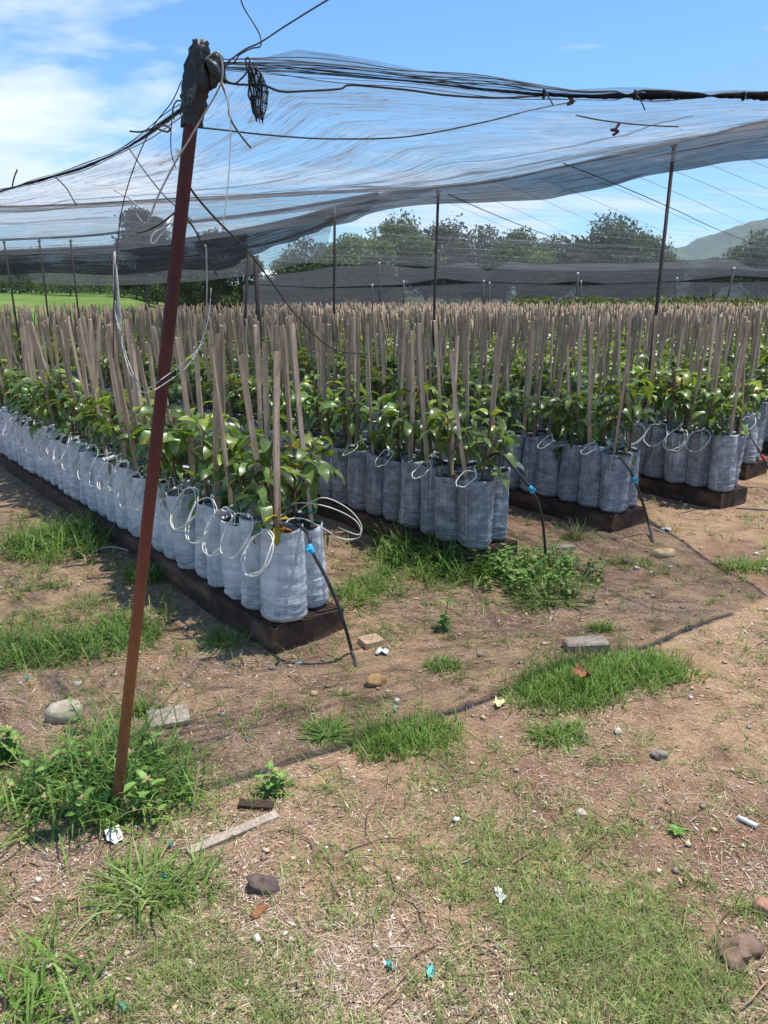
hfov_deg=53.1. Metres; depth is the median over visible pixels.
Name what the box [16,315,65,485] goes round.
staked sapling
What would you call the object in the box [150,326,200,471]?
staked sapling
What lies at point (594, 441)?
drip tube
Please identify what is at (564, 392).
staked sapling
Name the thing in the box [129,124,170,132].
wire
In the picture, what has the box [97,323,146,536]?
staked sapling
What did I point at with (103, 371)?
staked sapling
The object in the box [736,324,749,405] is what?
staked sapling
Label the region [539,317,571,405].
staked sapling
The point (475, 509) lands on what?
staked sapling
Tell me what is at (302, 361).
staked sapling
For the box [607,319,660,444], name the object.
staked sapling
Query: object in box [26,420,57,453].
drip tube
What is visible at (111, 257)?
net post
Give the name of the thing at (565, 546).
wood offcut
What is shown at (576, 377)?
staked sapling
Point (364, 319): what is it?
staked sapling
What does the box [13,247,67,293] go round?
shrub
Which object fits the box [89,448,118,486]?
drip tube
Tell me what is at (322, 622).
steel tray
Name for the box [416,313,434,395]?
staked sapling
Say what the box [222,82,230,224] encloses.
wire
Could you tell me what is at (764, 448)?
steel tray
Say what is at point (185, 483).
drip tube
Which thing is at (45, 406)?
staked sapling
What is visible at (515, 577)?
grass tuft
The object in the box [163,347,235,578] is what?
staked sapling
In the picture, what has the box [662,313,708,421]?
staked sapling
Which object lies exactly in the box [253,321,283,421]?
staked sapling
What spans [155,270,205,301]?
tree
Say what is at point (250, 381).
staked sapling
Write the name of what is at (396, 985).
twig litter
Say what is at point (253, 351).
staked sapling
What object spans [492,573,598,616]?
grass tuft
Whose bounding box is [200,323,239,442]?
staked sapling
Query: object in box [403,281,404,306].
net post
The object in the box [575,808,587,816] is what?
stone
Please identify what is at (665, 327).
staked sapling
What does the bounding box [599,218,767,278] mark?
hill
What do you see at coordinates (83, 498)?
staked sapling
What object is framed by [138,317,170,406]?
staked sapling
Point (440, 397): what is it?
staked sapling
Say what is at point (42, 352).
staked sapling
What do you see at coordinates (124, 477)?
drip tube
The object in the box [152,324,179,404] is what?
staked sapling
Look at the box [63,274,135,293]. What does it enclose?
shrub
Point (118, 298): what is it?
net post
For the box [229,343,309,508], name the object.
staked sapling
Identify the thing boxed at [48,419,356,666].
irrigation hose
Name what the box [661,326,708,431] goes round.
staked sapling
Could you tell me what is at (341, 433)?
staked sapling
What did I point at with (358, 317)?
staked sapling
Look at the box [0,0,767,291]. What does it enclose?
sky
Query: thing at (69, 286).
shrub
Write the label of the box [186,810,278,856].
wood stick
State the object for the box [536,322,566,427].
staked sapling
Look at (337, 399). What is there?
staked sapling
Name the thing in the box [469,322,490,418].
staked sapling
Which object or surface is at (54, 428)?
drip tube
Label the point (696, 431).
drip tube
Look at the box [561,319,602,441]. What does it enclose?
staked sapling
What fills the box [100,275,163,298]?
shrub
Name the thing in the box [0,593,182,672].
grass tuft
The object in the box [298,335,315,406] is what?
staked sapling
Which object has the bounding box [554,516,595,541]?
grass tuft
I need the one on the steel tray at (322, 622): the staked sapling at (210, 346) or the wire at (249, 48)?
the staked sapling at (210, 346)
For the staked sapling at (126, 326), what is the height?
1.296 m
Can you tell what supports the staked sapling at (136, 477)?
on the steel tray at (322, 622)
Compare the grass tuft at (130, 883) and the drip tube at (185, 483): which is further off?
the drip tube at (185, 483)
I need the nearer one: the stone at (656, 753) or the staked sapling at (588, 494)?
the stone at (656, 753)
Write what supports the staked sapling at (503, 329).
on the steel tray at (556, 507)
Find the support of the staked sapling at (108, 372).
on the steel tray at (335, 515)
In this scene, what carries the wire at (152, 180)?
attached to the leaning pole
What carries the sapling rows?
on the ground at (18, 496)
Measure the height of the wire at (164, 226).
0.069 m
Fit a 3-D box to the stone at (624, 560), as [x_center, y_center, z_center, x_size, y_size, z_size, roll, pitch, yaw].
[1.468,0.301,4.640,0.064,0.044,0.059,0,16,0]
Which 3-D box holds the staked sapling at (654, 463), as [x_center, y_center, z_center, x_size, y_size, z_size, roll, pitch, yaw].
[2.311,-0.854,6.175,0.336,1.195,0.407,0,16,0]
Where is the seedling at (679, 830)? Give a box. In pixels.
[667,824,685,834]
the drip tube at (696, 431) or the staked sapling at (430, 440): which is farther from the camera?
the drip tube at (696, 431)
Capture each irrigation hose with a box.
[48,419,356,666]
[131,386,546,562]
[292,389,653,542]
[543,387,767,468]
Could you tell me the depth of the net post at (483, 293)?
25.46 m
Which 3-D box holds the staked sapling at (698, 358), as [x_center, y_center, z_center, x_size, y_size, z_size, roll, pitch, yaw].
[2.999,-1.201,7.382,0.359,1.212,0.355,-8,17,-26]
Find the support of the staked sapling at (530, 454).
on the steel tray at (556, 507)
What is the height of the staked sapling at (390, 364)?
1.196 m
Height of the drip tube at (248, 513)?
0.196 m
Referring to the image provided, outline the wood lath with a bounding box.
[737,506,767,510]
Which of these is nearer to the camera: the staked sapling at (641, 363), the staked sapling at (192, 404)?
the staked sapling at (192, 404)
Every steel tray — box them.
[0,453,343,654]
[182,452,517,569]
[508,488,645,532]
[638,475,747,508]
[739,459,767,480]
[761,442,767,454]
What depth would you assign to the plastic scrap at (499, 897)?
2.05 m
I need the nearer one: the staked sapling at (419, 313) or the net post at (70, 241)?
the staked sapling at (419, 313)
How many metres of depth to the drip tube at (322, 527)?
3.56 m
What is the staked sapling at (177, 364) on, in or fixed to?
on the steel tray at (335, 515)
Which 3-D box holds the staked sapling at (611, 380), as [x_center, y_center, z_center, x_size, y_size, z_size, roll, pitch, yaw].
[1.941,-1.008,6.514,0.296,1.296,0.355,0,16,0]
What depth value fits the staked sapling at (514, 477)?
5.83 m
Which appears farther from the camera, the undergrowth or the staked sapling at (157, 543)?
the undergrowth
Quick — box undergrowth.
[0,273,324,315]
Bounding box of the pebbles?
[0,480,767,1023]
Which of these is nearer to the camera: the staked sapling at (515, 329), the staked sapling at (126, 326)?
the staked sapling at (126, 326)
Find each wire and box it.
[11,169,17,186]
[54,175,76,205]
[113,80,181,358]
[113,253,211,392]
[114,190,145,211]
[115,301,203,387]
[127,146,191,220]
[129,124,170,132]
[136,212,173,233]
[146,51,223,223]
[150,217,171,243]
[170,109,175,167]
[172,100,181,119]
[187,219,217,275]
[191,188,367,353]
[203,245,207,329]
[220,0,328,69]
[221,85,250,147]
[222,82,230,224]
[224,57,249,83]
[225,0,261,66]
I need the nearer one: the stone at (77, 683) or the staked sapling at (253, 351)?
the stone at (77, 683)
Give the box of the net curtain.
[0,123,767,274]
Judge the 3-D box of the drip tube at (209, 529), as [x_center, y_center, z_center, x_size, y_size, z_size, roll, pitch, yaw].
[-0.892,0.015,3.836,0.194,0.227,0.366,0,16,0]
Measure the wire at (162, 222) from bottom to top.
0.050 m
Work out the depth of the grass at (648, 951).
2.00 m
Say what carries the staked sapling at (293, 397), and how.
on the steel tray at (335, 515)
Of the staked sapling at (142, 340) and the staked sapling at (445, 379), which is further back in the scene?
the staked sapling at (142, 340)
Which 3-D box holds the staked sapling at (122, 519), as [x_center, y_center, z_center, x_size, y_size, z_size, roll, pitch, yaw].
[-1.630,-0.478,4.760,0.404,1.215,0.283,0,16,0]
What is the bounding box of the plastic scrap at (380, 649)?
[375,647,388,653]
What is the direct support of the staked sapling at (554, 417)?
on the steel tray at (556, 507)
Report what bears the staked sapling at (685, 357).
on the steel tray at (764, 448)
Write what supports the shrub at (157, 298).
on the ground at (18, 496)
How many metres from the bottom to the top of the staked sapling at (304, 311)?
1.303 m
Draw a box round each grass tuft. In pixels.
[0,507,114,565]
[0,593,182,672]
[0,689,250,880]
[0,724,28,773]
[0,892,140,1023]
[46,828,216,949]
[107,556,165,588]
[109,688,164,724]
[142,828,232,909]
[193,621,261,652]
[294,710,360,754]
[327,554,423,615]
[341,704,471,761]
[357,519,527,588]
[417,651,466,672]
[463,534,612,600]
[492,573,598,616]
[494,639,711,716]
[524,715,595,753]
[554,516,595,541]
[581,616,617,637]
[611,553,655,566]
[706,551,767,574]
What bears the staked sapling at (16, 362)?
on the steel tray at (322, 622)
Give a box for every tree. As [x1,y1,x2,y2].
[111,204,171,312]
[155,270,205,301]
[188,227,244,311]
[219,228,263,313]
[273,236,351,273]
[277,251,318,267]
[315,232,369,312]
[357,236,400,264]
[361,208,451,317]
[415,211,491,284]
[460,223,507,282]
[481,225,561,268]
[527,250,551,262]
[537,234,589,284]
[556,209,659,284]
[614,253,634,262]
[628,226,676,261]
[655,249,690,261]
[704,254,738,281]
[719,225,767,281]
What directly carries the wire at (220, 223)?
attached to the leaning pole
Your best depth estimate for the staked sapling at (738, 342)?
6.92 m
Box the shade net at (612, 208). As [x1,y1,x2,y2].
[423,160,767,262]
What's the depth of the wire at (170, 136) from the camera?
1.94 m
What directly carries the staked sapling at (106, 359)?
on the steel tray at (335, 515)
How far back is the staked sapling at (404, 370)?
7.09 m
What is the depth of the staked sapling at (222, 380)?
4.17 m
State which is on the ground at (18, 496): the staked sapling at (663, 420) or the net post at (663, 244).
the net post at (663, 244)
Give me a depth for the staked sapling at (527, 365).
6.00 m
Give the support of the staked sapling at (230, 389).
on the steel tray at (335, 515)
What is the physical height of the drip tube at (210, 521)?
0.227 m
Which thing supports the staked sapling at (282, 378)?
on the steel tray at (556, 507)
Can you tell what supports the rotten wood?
on the ground at (18, 496)
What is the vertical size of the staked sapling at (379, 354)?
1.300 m
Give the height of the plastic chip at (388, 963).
0.025 m
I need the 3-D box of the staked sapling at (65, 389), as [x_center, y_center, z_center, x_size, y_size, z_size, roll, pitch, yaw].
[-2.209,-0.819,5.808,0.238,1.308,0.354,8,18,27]
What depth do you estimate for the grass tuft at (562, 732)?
2.82 m
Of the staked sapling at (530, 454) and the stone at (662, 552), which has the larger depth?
the staked sapling at (530, 454)
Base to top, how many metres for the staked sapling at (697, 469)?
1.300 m
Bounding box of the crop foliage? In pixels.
[506,292,767,326]
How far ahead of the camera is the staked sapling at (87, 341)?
5.33 m
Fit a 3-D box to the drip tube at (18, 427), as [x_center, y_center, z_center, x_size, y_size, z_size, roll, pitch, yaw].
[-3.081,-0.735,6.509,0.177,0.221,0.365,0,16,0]
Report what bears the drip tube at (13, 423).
hanging from the staked sapling at (11, 380)
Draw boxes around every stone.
[44,699,82,723]
[60,546,83,555]
[74,681,82,685]
[245,873,280,895]
[365,673,387,686]
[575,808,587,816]
[613,728,621,734]
[622,558,632,564]
[649,749,667,760]
[650,548,675,557]
[713,931,763,972]
[752,896,767,917]
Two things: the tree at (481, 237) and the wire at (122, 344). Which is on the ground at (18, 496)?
the tree at (481, 237)
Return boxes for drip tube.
[0,409,17,435]
[2,411,23,435]
[7,414,29,440]
[13,414,37,443]
[18,417,48,448]
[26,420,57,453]
[32,425,52,450]
[38,424,71,460]
[45,430,71,457]
[53,432,77,463]
[61,435,94,469]
[69,440,94,471]
[77,443,115,479]
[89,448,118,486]
[97,453,125,490]
[108,456,138,491]
[117,466,143,508]
[130,468,161,510]
[154,473,174,517]
[155,479,197,524]
[170,483,213,531]
[185,491,226,543]
[202,499,239,556]
[220,509,256,558]
[240,513,285,576]
[284,502,360,539]
[301,497,361,534]
[342,439,363,455]
[375,446,396,466]
[412,455,434,478]
[455,465,476,487]
[537,432,552,448]
[580,439,596,454]
[624,418,645,444]
[643,419,666,446]
[663,421,687,450]
[685,424,710,451]
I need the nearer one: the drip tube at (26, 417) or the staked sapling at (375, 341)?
the drip tube at (26, 417)
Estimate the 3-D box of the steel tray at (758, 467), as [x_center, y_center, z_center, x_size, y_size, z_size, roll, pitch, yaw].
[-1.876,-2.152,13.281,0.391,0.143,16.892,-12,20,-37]
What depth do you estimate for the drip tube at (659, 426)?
6.13 m
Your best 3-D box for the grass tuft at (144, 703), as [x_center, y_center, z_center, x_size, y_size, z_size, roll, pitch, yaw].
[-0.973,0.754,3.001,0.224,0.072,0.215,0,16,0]
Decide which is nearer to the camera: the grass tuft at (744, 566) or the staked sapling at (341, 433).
the grass tuft at (744, 566)
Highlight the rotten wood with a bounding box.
[237,799,273,811]
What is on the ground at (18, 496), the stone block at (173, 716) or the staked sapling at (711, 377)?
the stone block at (173, 716)
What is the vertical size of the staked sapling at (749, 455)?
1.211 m
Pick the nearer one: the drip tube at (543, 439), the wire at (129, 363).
the wire at (129, 363)
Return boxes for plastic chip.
[117,999,126,1009]
[385,958,393,968]
[427,964,433,977]
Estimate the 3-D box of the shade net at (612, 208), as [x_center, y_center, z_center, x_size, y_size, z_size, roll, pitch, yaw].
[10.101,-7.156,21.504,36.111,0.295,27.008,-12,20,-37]
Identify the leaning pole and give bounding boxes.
[112,39,226,809]
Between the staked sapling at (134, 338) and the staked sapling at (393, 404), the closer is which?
the staked sapling at (393, 404)
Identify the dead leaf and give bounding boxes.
[493,697,505,706]
[571,662,590,678]
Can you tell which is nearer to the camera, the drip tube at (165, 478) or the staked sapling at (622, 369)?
the drip tube at (165, 478)
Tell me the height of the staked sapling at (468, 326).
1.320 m
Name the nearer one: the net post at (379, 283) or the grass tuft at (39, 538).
the grass tuft at (39, 538)
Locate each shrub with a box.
[0,243,52,293]
[0,275,23,290]
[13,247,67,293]
[28,273,102,295]
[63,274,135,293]
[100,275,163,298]
[121,272,186,304]
[164,284,225,310]
[178,272,238,315]
[225,268,265,313]
[260,259,301,314]
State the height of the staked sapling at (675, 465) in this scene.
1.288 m
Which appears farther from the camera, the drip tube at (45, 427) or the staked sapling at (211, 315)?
the staked sapling at (211, 315)
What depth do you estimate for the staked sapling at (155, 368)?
7.77 m
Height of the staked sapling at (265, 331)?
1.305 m
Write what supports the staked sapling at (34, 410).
on the steel tray at (322, 622)
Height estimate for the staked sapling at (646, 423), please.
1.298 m
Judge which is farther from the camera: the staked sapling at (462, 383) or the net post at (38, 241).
the net post at (38, 241)
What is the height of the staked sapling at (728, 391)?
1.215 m
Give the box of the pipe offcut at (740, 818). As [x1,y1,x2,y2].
[737,815,757,828]
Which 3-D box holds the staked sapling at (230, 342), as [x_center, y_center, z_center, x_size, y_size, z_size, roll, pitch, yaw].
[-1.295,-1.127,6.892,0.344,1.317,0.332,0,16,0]
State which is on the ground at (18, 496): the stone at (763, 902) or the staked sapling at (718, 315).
the stone at (763, 902)
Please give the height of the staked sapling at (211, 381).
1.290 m
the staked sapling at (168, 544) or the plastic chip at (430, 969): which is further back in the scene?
the staked sapling at (168, 544)
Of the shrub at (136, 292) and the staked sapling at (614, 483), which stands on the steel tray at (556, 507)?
the staked sapling at (614, 483)
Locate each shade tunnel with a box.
[243,280,767,310]
[259,258,767,286]
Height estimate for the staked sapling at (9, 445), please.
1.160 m
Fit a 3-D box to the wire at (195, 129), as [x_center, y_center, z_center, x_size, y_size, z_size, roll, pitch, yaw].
[-0.468,-0.876,1.819,0.204,0.372,0.067,0,16,0]
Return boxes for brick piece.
[358,633,384,648]
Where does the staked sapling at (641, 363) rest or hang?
on the steel tray at (764, 448)
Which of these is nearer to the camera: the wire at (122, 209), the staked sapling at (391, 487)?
the wire at (122, 209)
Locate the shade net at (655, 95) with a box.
[0,50,767,213]
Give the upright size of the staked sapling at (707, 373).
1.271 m
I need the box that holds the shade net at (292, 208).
[0,191,392,284]
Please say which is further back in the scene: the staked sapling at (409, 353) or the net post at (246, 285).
the net post at (246, 285)
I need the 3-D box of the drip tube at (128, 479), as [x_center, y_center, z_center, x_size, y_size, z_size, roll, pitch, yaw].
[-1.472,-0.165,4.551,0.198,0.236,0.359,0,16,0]
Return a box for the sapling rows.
[0,301,767,402]
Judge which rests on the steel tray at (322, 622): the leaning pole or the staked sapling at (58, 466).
the staked sapling at (58, 466)
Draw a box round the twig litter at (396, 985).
[0,503,767,1023]
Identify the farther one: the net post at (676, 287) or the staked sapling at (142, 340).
the net post at (676, 287)
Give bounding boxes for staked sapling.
[0,316,16,455]
[0,320,40,462]
[0,339,16,393]
[0,354,14,453]
[0,372,20,459]
[1,313,29,407]
[3,321,49,473]
[3,324,21,401]
[3,328,24,398]
[5,314,40,465]
[10,326,57,481]
[13,326,57,476]
[14,328,46,469]
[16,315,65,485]
[17,330,51,419]
[24,311,48,379]
[27,323,89,490]
[30,322,80,427]
[38,327,74,391]
[40,321,73,424]
[40,322,87,495]
[42,321,81,408]
[51,325,94,500]
[57,329,75,417]
[62,314,100,439]
[66,318,92,425]
[66,319,114,511]
[75,318,116,516]
[76,327,127,504]
[82,316,127,450]
[84,307,106,385]
[84,335,149,529]
[85,331,127,522]
[85,338,116,440]
[87,312,109,393]
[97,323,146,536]
[99,310,111,409]
[99,333,123,441]
[105,319,129,420]
[106,324,161,544]
[110,321,128,401]
[110,324,145,451]
[118,309,137,392]
[121,364,143,408]
[123,319,153,430]
[126,312,154,397]
[127,319,142,387]
[127,333,152,459]
[129,344,183,551]
[130,314,153,389]
[130,343,183,471]
[134,346,187,559]
[137,337,204,569]
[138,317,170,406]
[138,324,143,363]
[143,308,154,377]
[144,328,200,479]
[148,362,178,402]
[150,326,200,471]
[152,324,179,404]
[156,314,159,349]
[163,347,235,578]
[169,314,192,422]
[169,352,186,399]
[170,327,192,393]
[170,345,178,400]
[172,328,211,422]
[175,318,207,398]
[176,314,210,445]
[177,310,209,407]
[179,401,238,483]
[191,314,211,454]
[191,330,245,496]
[194,325,239,493]
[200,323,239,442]
[200,333,247,587]
[201,314,238,454]
[203,317,214,409]
[203,325,266,511]
[205,312,213,407]
[209,348,265,599]
[211,323,244,458]
[225,314,257,458]
[226,326,257,469]
[227,310,239,411]
[228,314,251,371]
[228,351,307,622]
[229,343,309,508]
[231,321,256,416]
[237,314,272,419]
[238,355,315,609]
[248,333,262,413]
[251,315,272,438]
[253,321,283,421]
[257,312,286,456]
[262,309,270,371]
[266,324,290,375]
[268,308,289,406]
[268,310,289,391]
[269,325,291,426]
[270,325,323,520]
[272,315,298,464]
[276,314,300,409]
[281,309,307,416]
[281,323,344,608]
[281,328,309,424]
[282,381,316,433]
[284,317,319,489]
[289,310,301,390]
[292,317,332,494]
[296,333,347,498]
[298,309,318,390]
[298,310,307,380]
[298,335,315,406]
[299,315,334,417]
[300,313,333,379]
[303,316,340,436]
[308,321,342,386]
[311,324,342,438]
[314,322,345,430]
[314,323,341,416]
[319,318,375,510]
[321,324,373,504]
[329,332,366,441]
[330,311,347,399]
[335,316,372,445]
[338,323,365,431]
[340,312,375,432]
[347,312,364,402]
[359,313,386,437]
[359,323,404,449]
[360,309,379,393]
[360,332,377,394]
[363,337,403,515]
[370,310,392,396]
[370,320,397,372]
[370,334,409,521]
[371,311,396,406]
[371,324,396,435]
[375,319,396,399]
[377,330,405,452]
[379,318,405,446]
[380,310,405,399]
[380,321,435,455]
[381,319,405,399]
[391,320,411,372]
[391,330,442,528]
[396,308,415,376]
[397,324,415,370]
[397,338,430,448]
[401,333,438,461]
[403,322,405,409]
[404,330,435,449]
[415,310,425,362]
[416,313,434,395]
[417,323,469,534]
[418,336,474,542]
[425,310,435,377]
[426,319,448,410]
[427,313,446,406]
[427,316,446,382]
[427,319,451,450]
[427,320,470,462]
[432,310,444,379]
[432,331,461,409]
[433,325,448,398]
[435,336,488,472]
[436,315,476,459]
[436,318,452,374]
[443,322,464,409]
[448,311,487,423]
[449,349,516,549]
[454,325,479,457]
[458,310,482,404]
[459,329,496,460]
[469,309,491,383]
[469,316,474,370]
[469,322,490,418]
[470,313,503,418]
[474,336,524,540]
[476,316,521,467]
[481,334,524,420]
[482,313,514,422]
[487,312,521,409]
[490,312,526,392]
[492,320,527,402]
[496,319,532,429]
[499,330,535,488]
[504,314,520,400]
[505,321,542,422]
[511,312,525,386]
[514,309,541,395]
[514,314,555,426]
[516,317,549,397]
[517,330,551,431]
[519,316,550,492]
[523,312,546,401]
[532,317,561,407]
[532,320,545,370]
[533,329,575,435]
[534,322,592,496]
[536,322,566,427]
[539,308,559,390]
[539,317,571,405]
[544,315,569,390]
[545,325,598,439]
[552,313,576,410]
[552,315,606,502]
[553,330,585,432]
[557,316,581,405]
[560,322,587,410]
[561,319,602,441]
[562,315,587,406]
[571,308,579,359]
[573,327,606,424]
[574,312,609,407]
[577,322,631,507]
[581,330,595,395]
[584,313,612,402]
[593,314,624,437]
[593,320,631,416]
[594,309,622,386]
[594,317,631,442]
[596,337,640,512]
[600,315,656,507]
[601,323,624,400]
[607,316,634,391]
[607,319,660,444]
[608,322,621,374]
[620,311,644,386]
[620,314,662,421]
[620,317,639,380]
[624,316,642,367]
[625,310,654,412]
[625,315,661,474]
[633,310,652,395]
[636,315,665,418]
[636,339,674,424]
[640,314,664,377]
[643,313,669,399]
[643,329,699,478]
[652,319,686,428]
[654,322,668,399]
[655,320,681,391]
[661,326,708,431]
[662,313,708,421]
[663,310,688,404]
[664,317,713,483]
[665,314,682,385]
[680,310,722,424]
[680,316,707,400]
[681,308,688,368]
[681,322,712,394]
[685,316,725,486]
[687,321,713,398]
[696,316,725,429]
[699,316,732,431]
[703,311,719,382]
[707,321,753,491]
[708,319,730,392]
[709,320,726,391]
[715,339,744,430]
[717,322,734,410]
[718,312,745,405]
[720,309,753,409]
[723,316,767,486]
[729,312,748,387]
[732,324,767,463]
[734,311,765,393]
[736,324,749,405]
[744,311,766,412]
[745,318,767,373]
[746,323,767,459]
[747,334,767,380]
[755,354,767,441]
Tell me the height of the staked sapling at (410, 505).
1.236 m
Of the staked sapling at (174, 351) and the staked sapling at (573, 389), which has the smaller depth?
the staked sapling at (573, 389)
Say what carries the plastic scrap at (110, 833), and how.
on the ground at (18, 496)
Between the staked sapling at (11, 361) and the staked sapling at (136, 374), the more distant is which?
the staked sapling at (11, 361)
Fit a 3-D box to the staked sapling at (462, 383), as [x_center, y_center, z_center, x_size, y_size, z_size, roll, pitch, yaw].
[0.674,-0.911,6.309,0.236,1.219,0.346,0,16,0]
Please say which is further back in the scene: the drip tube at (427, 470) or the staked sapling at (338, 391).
the staked sapling at (338, 391)
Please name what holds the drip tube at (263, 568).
attached to the staked sapling at (283, 593)
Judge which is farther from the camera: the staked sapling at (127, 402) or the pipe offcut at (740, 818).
the staked sapling at (127, 402)
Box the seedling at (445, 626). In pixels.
[431,599,454,635]
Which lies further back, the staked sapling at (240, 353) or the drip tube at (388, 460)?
the staked sapling at (240, 353)
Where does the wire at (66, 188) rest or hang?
attached to the shade net at (655, 95)
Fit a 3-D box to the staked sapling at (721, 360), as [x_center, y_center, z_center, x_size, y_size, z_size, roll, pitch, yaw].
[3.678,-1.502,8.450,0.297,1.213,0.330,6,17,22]
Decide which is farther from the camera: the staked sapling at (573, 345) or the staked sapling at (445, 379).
the staked sapling at (573, 345)
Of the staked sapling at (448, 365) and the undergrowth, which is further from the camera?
the undergrowth
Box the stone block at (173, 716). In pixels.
[146,704,190,730]
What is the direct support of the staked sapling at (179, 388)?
on the steel tray at (335, 515)
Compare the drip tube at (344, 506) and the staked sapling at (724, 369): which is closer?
the drip tube at (344, 506)
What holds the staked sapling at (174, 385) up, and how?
on the steel tray at (335, 515)
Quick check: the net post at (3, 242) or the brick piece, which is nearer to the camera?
the brick piece
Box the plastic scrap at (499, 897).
[494,886,506,902]
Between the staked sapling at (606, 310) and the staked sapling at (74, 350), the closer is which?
the staked sapling at (74, 350)
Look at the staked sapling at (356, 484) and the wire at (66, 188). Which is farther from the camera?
the staked sapling at (356, 484)
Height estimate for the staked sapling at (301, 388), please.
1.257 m
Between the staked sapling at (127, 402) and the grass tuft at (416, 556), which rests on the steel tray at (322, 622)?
the staked sapling at (127, 402)
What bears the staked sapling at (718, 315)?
on the steel tray at (764, 448)
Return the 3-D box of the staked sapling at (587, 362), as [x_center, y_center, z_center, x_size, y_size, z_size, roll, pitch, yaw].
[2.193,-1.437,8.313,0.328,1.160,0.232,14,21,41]
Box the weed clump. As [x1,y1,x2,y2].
[254,760,298,800]
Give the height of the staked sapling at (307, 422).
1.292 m
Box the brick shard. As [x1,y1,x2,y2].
[250,903,267,919]
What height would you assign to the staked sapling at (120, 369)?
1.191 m
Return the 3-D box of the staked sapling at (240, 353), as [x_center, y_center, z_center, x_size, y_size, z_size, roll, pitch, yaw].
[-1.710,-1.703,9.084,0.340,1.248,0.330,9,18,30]
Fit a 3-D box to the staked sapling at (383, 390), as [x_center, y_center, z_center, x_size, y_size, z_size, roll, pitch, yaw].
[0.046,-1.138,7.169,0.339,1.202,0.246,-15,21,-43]
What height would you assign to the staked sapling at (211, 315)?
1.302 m
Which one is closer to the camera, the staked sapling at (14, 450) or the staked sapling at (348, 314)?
the staked sapling at (14, 450)
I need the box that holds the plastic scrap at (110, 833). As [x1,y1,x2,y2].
[104,825,122,843]
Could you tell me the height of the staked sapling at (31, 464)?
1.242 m
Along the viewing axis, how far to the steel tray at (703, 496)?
6.02 m
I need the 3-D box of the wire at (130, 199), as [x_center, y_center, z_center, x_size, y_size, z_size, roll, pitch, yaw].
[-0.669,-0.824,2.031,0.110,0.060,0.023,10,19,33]
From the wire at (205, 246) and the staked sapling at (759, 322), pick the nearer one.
the wire at (205, 246)
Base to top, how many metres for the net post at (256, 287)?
2.124 m
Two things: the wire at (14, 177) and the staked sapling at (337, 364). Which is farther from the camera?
the staked sapling at (337, 364)
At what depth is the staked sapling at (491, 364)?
7.58 m
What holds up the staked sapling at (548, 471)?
on the steel tray at (556, 507)
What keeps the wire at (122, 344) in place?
attached to the leaning pole
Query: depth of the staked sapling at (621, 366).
7.62 m
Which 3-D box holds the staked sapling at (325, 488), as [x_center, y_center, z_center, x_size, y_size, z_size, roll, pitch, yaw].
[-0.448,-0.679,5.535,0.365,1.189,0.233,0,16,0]
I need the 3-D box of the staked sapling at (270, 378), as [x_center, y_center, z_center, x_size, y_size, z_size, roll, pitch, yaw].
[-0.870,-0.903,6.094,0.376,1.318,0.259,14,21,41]
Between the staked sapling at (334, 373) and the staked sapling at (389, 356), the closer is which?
the staked sapling at (334, 373)
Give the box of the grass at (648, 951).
[0,477,767,1023]
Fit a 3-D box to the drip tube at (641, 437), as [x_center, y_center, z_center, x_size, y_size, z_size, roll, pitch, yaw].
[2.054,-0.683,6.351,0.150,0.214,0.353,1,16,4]
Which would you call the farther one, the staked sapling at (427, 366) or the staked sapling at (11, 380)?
the staked sapling at (427, 366)
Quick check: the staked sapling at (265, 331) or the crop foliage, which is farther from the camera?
the crop foliage
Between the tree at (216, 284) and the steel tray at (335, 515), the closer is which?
the steel tray at (335, 515)
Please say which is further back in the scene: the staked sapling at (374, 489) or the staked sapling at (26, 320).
the staked sapling at (26, 320)
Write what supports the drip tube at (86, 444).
hanging from the staked sapling at (90, 491)
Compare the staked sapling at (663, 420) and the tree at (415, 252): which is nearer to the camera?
the staked sapling at (663, 420)
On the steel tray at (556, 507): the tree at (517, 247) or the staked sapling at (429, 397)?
the staked sapling at (429, 397)
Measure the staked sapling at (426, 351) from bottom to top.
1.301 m
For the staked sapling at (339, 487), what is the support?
on the steel tray at (335, 515)
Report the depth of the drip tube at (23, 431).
6.18 m
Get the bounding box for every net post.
[2,241,21,360]
[37,239,51,341]
[69,239,79,317]
[109,255,122,366]
[112,251,127,404]
[242,253,249,351]
[253,256,261,357]
[332,206,336,344]
[379,262,380,304]
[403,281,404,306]
[431,189,439,373]
[482,280,484,310]
[575,272,578,296]
[643,144,673,407]
[674,277,677,302]
[727,267,734,301]
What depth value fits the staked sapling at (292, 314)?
8.57 m
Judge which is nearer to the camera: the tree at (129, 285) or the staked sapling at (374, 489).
the staked sapling at (374, 489)
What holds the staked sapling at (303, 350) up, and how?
on the steel tray at (556, 507)
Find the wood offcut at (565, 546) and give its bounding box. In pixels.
[551,544,575,549]
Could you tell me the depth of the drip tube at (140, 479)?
4.37 m
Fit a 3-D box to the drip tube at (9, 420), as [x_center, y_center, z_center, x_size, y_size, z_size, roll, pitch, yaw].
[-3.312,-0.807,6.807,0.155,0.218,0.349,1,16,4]
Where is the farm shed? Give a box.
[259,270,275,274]
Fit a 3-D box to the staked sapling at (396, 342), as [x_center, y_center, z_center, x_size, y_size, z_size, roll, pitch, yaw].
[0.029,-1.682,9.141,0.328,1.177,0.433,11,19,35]
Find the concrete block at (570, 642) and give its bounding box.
[562,635,609,652]
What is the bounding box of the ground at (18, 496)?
[0,292,767,1023]
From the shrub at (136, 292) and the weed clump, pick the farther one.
the shrub at (136, 292)
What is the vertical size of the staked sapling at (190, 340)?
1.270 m
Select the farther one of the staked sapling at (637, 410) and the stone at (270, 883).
the staked sapling at (637, 410)
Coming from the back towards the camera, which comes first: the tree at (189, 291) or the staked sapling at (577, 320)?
the tree at (189, 291)

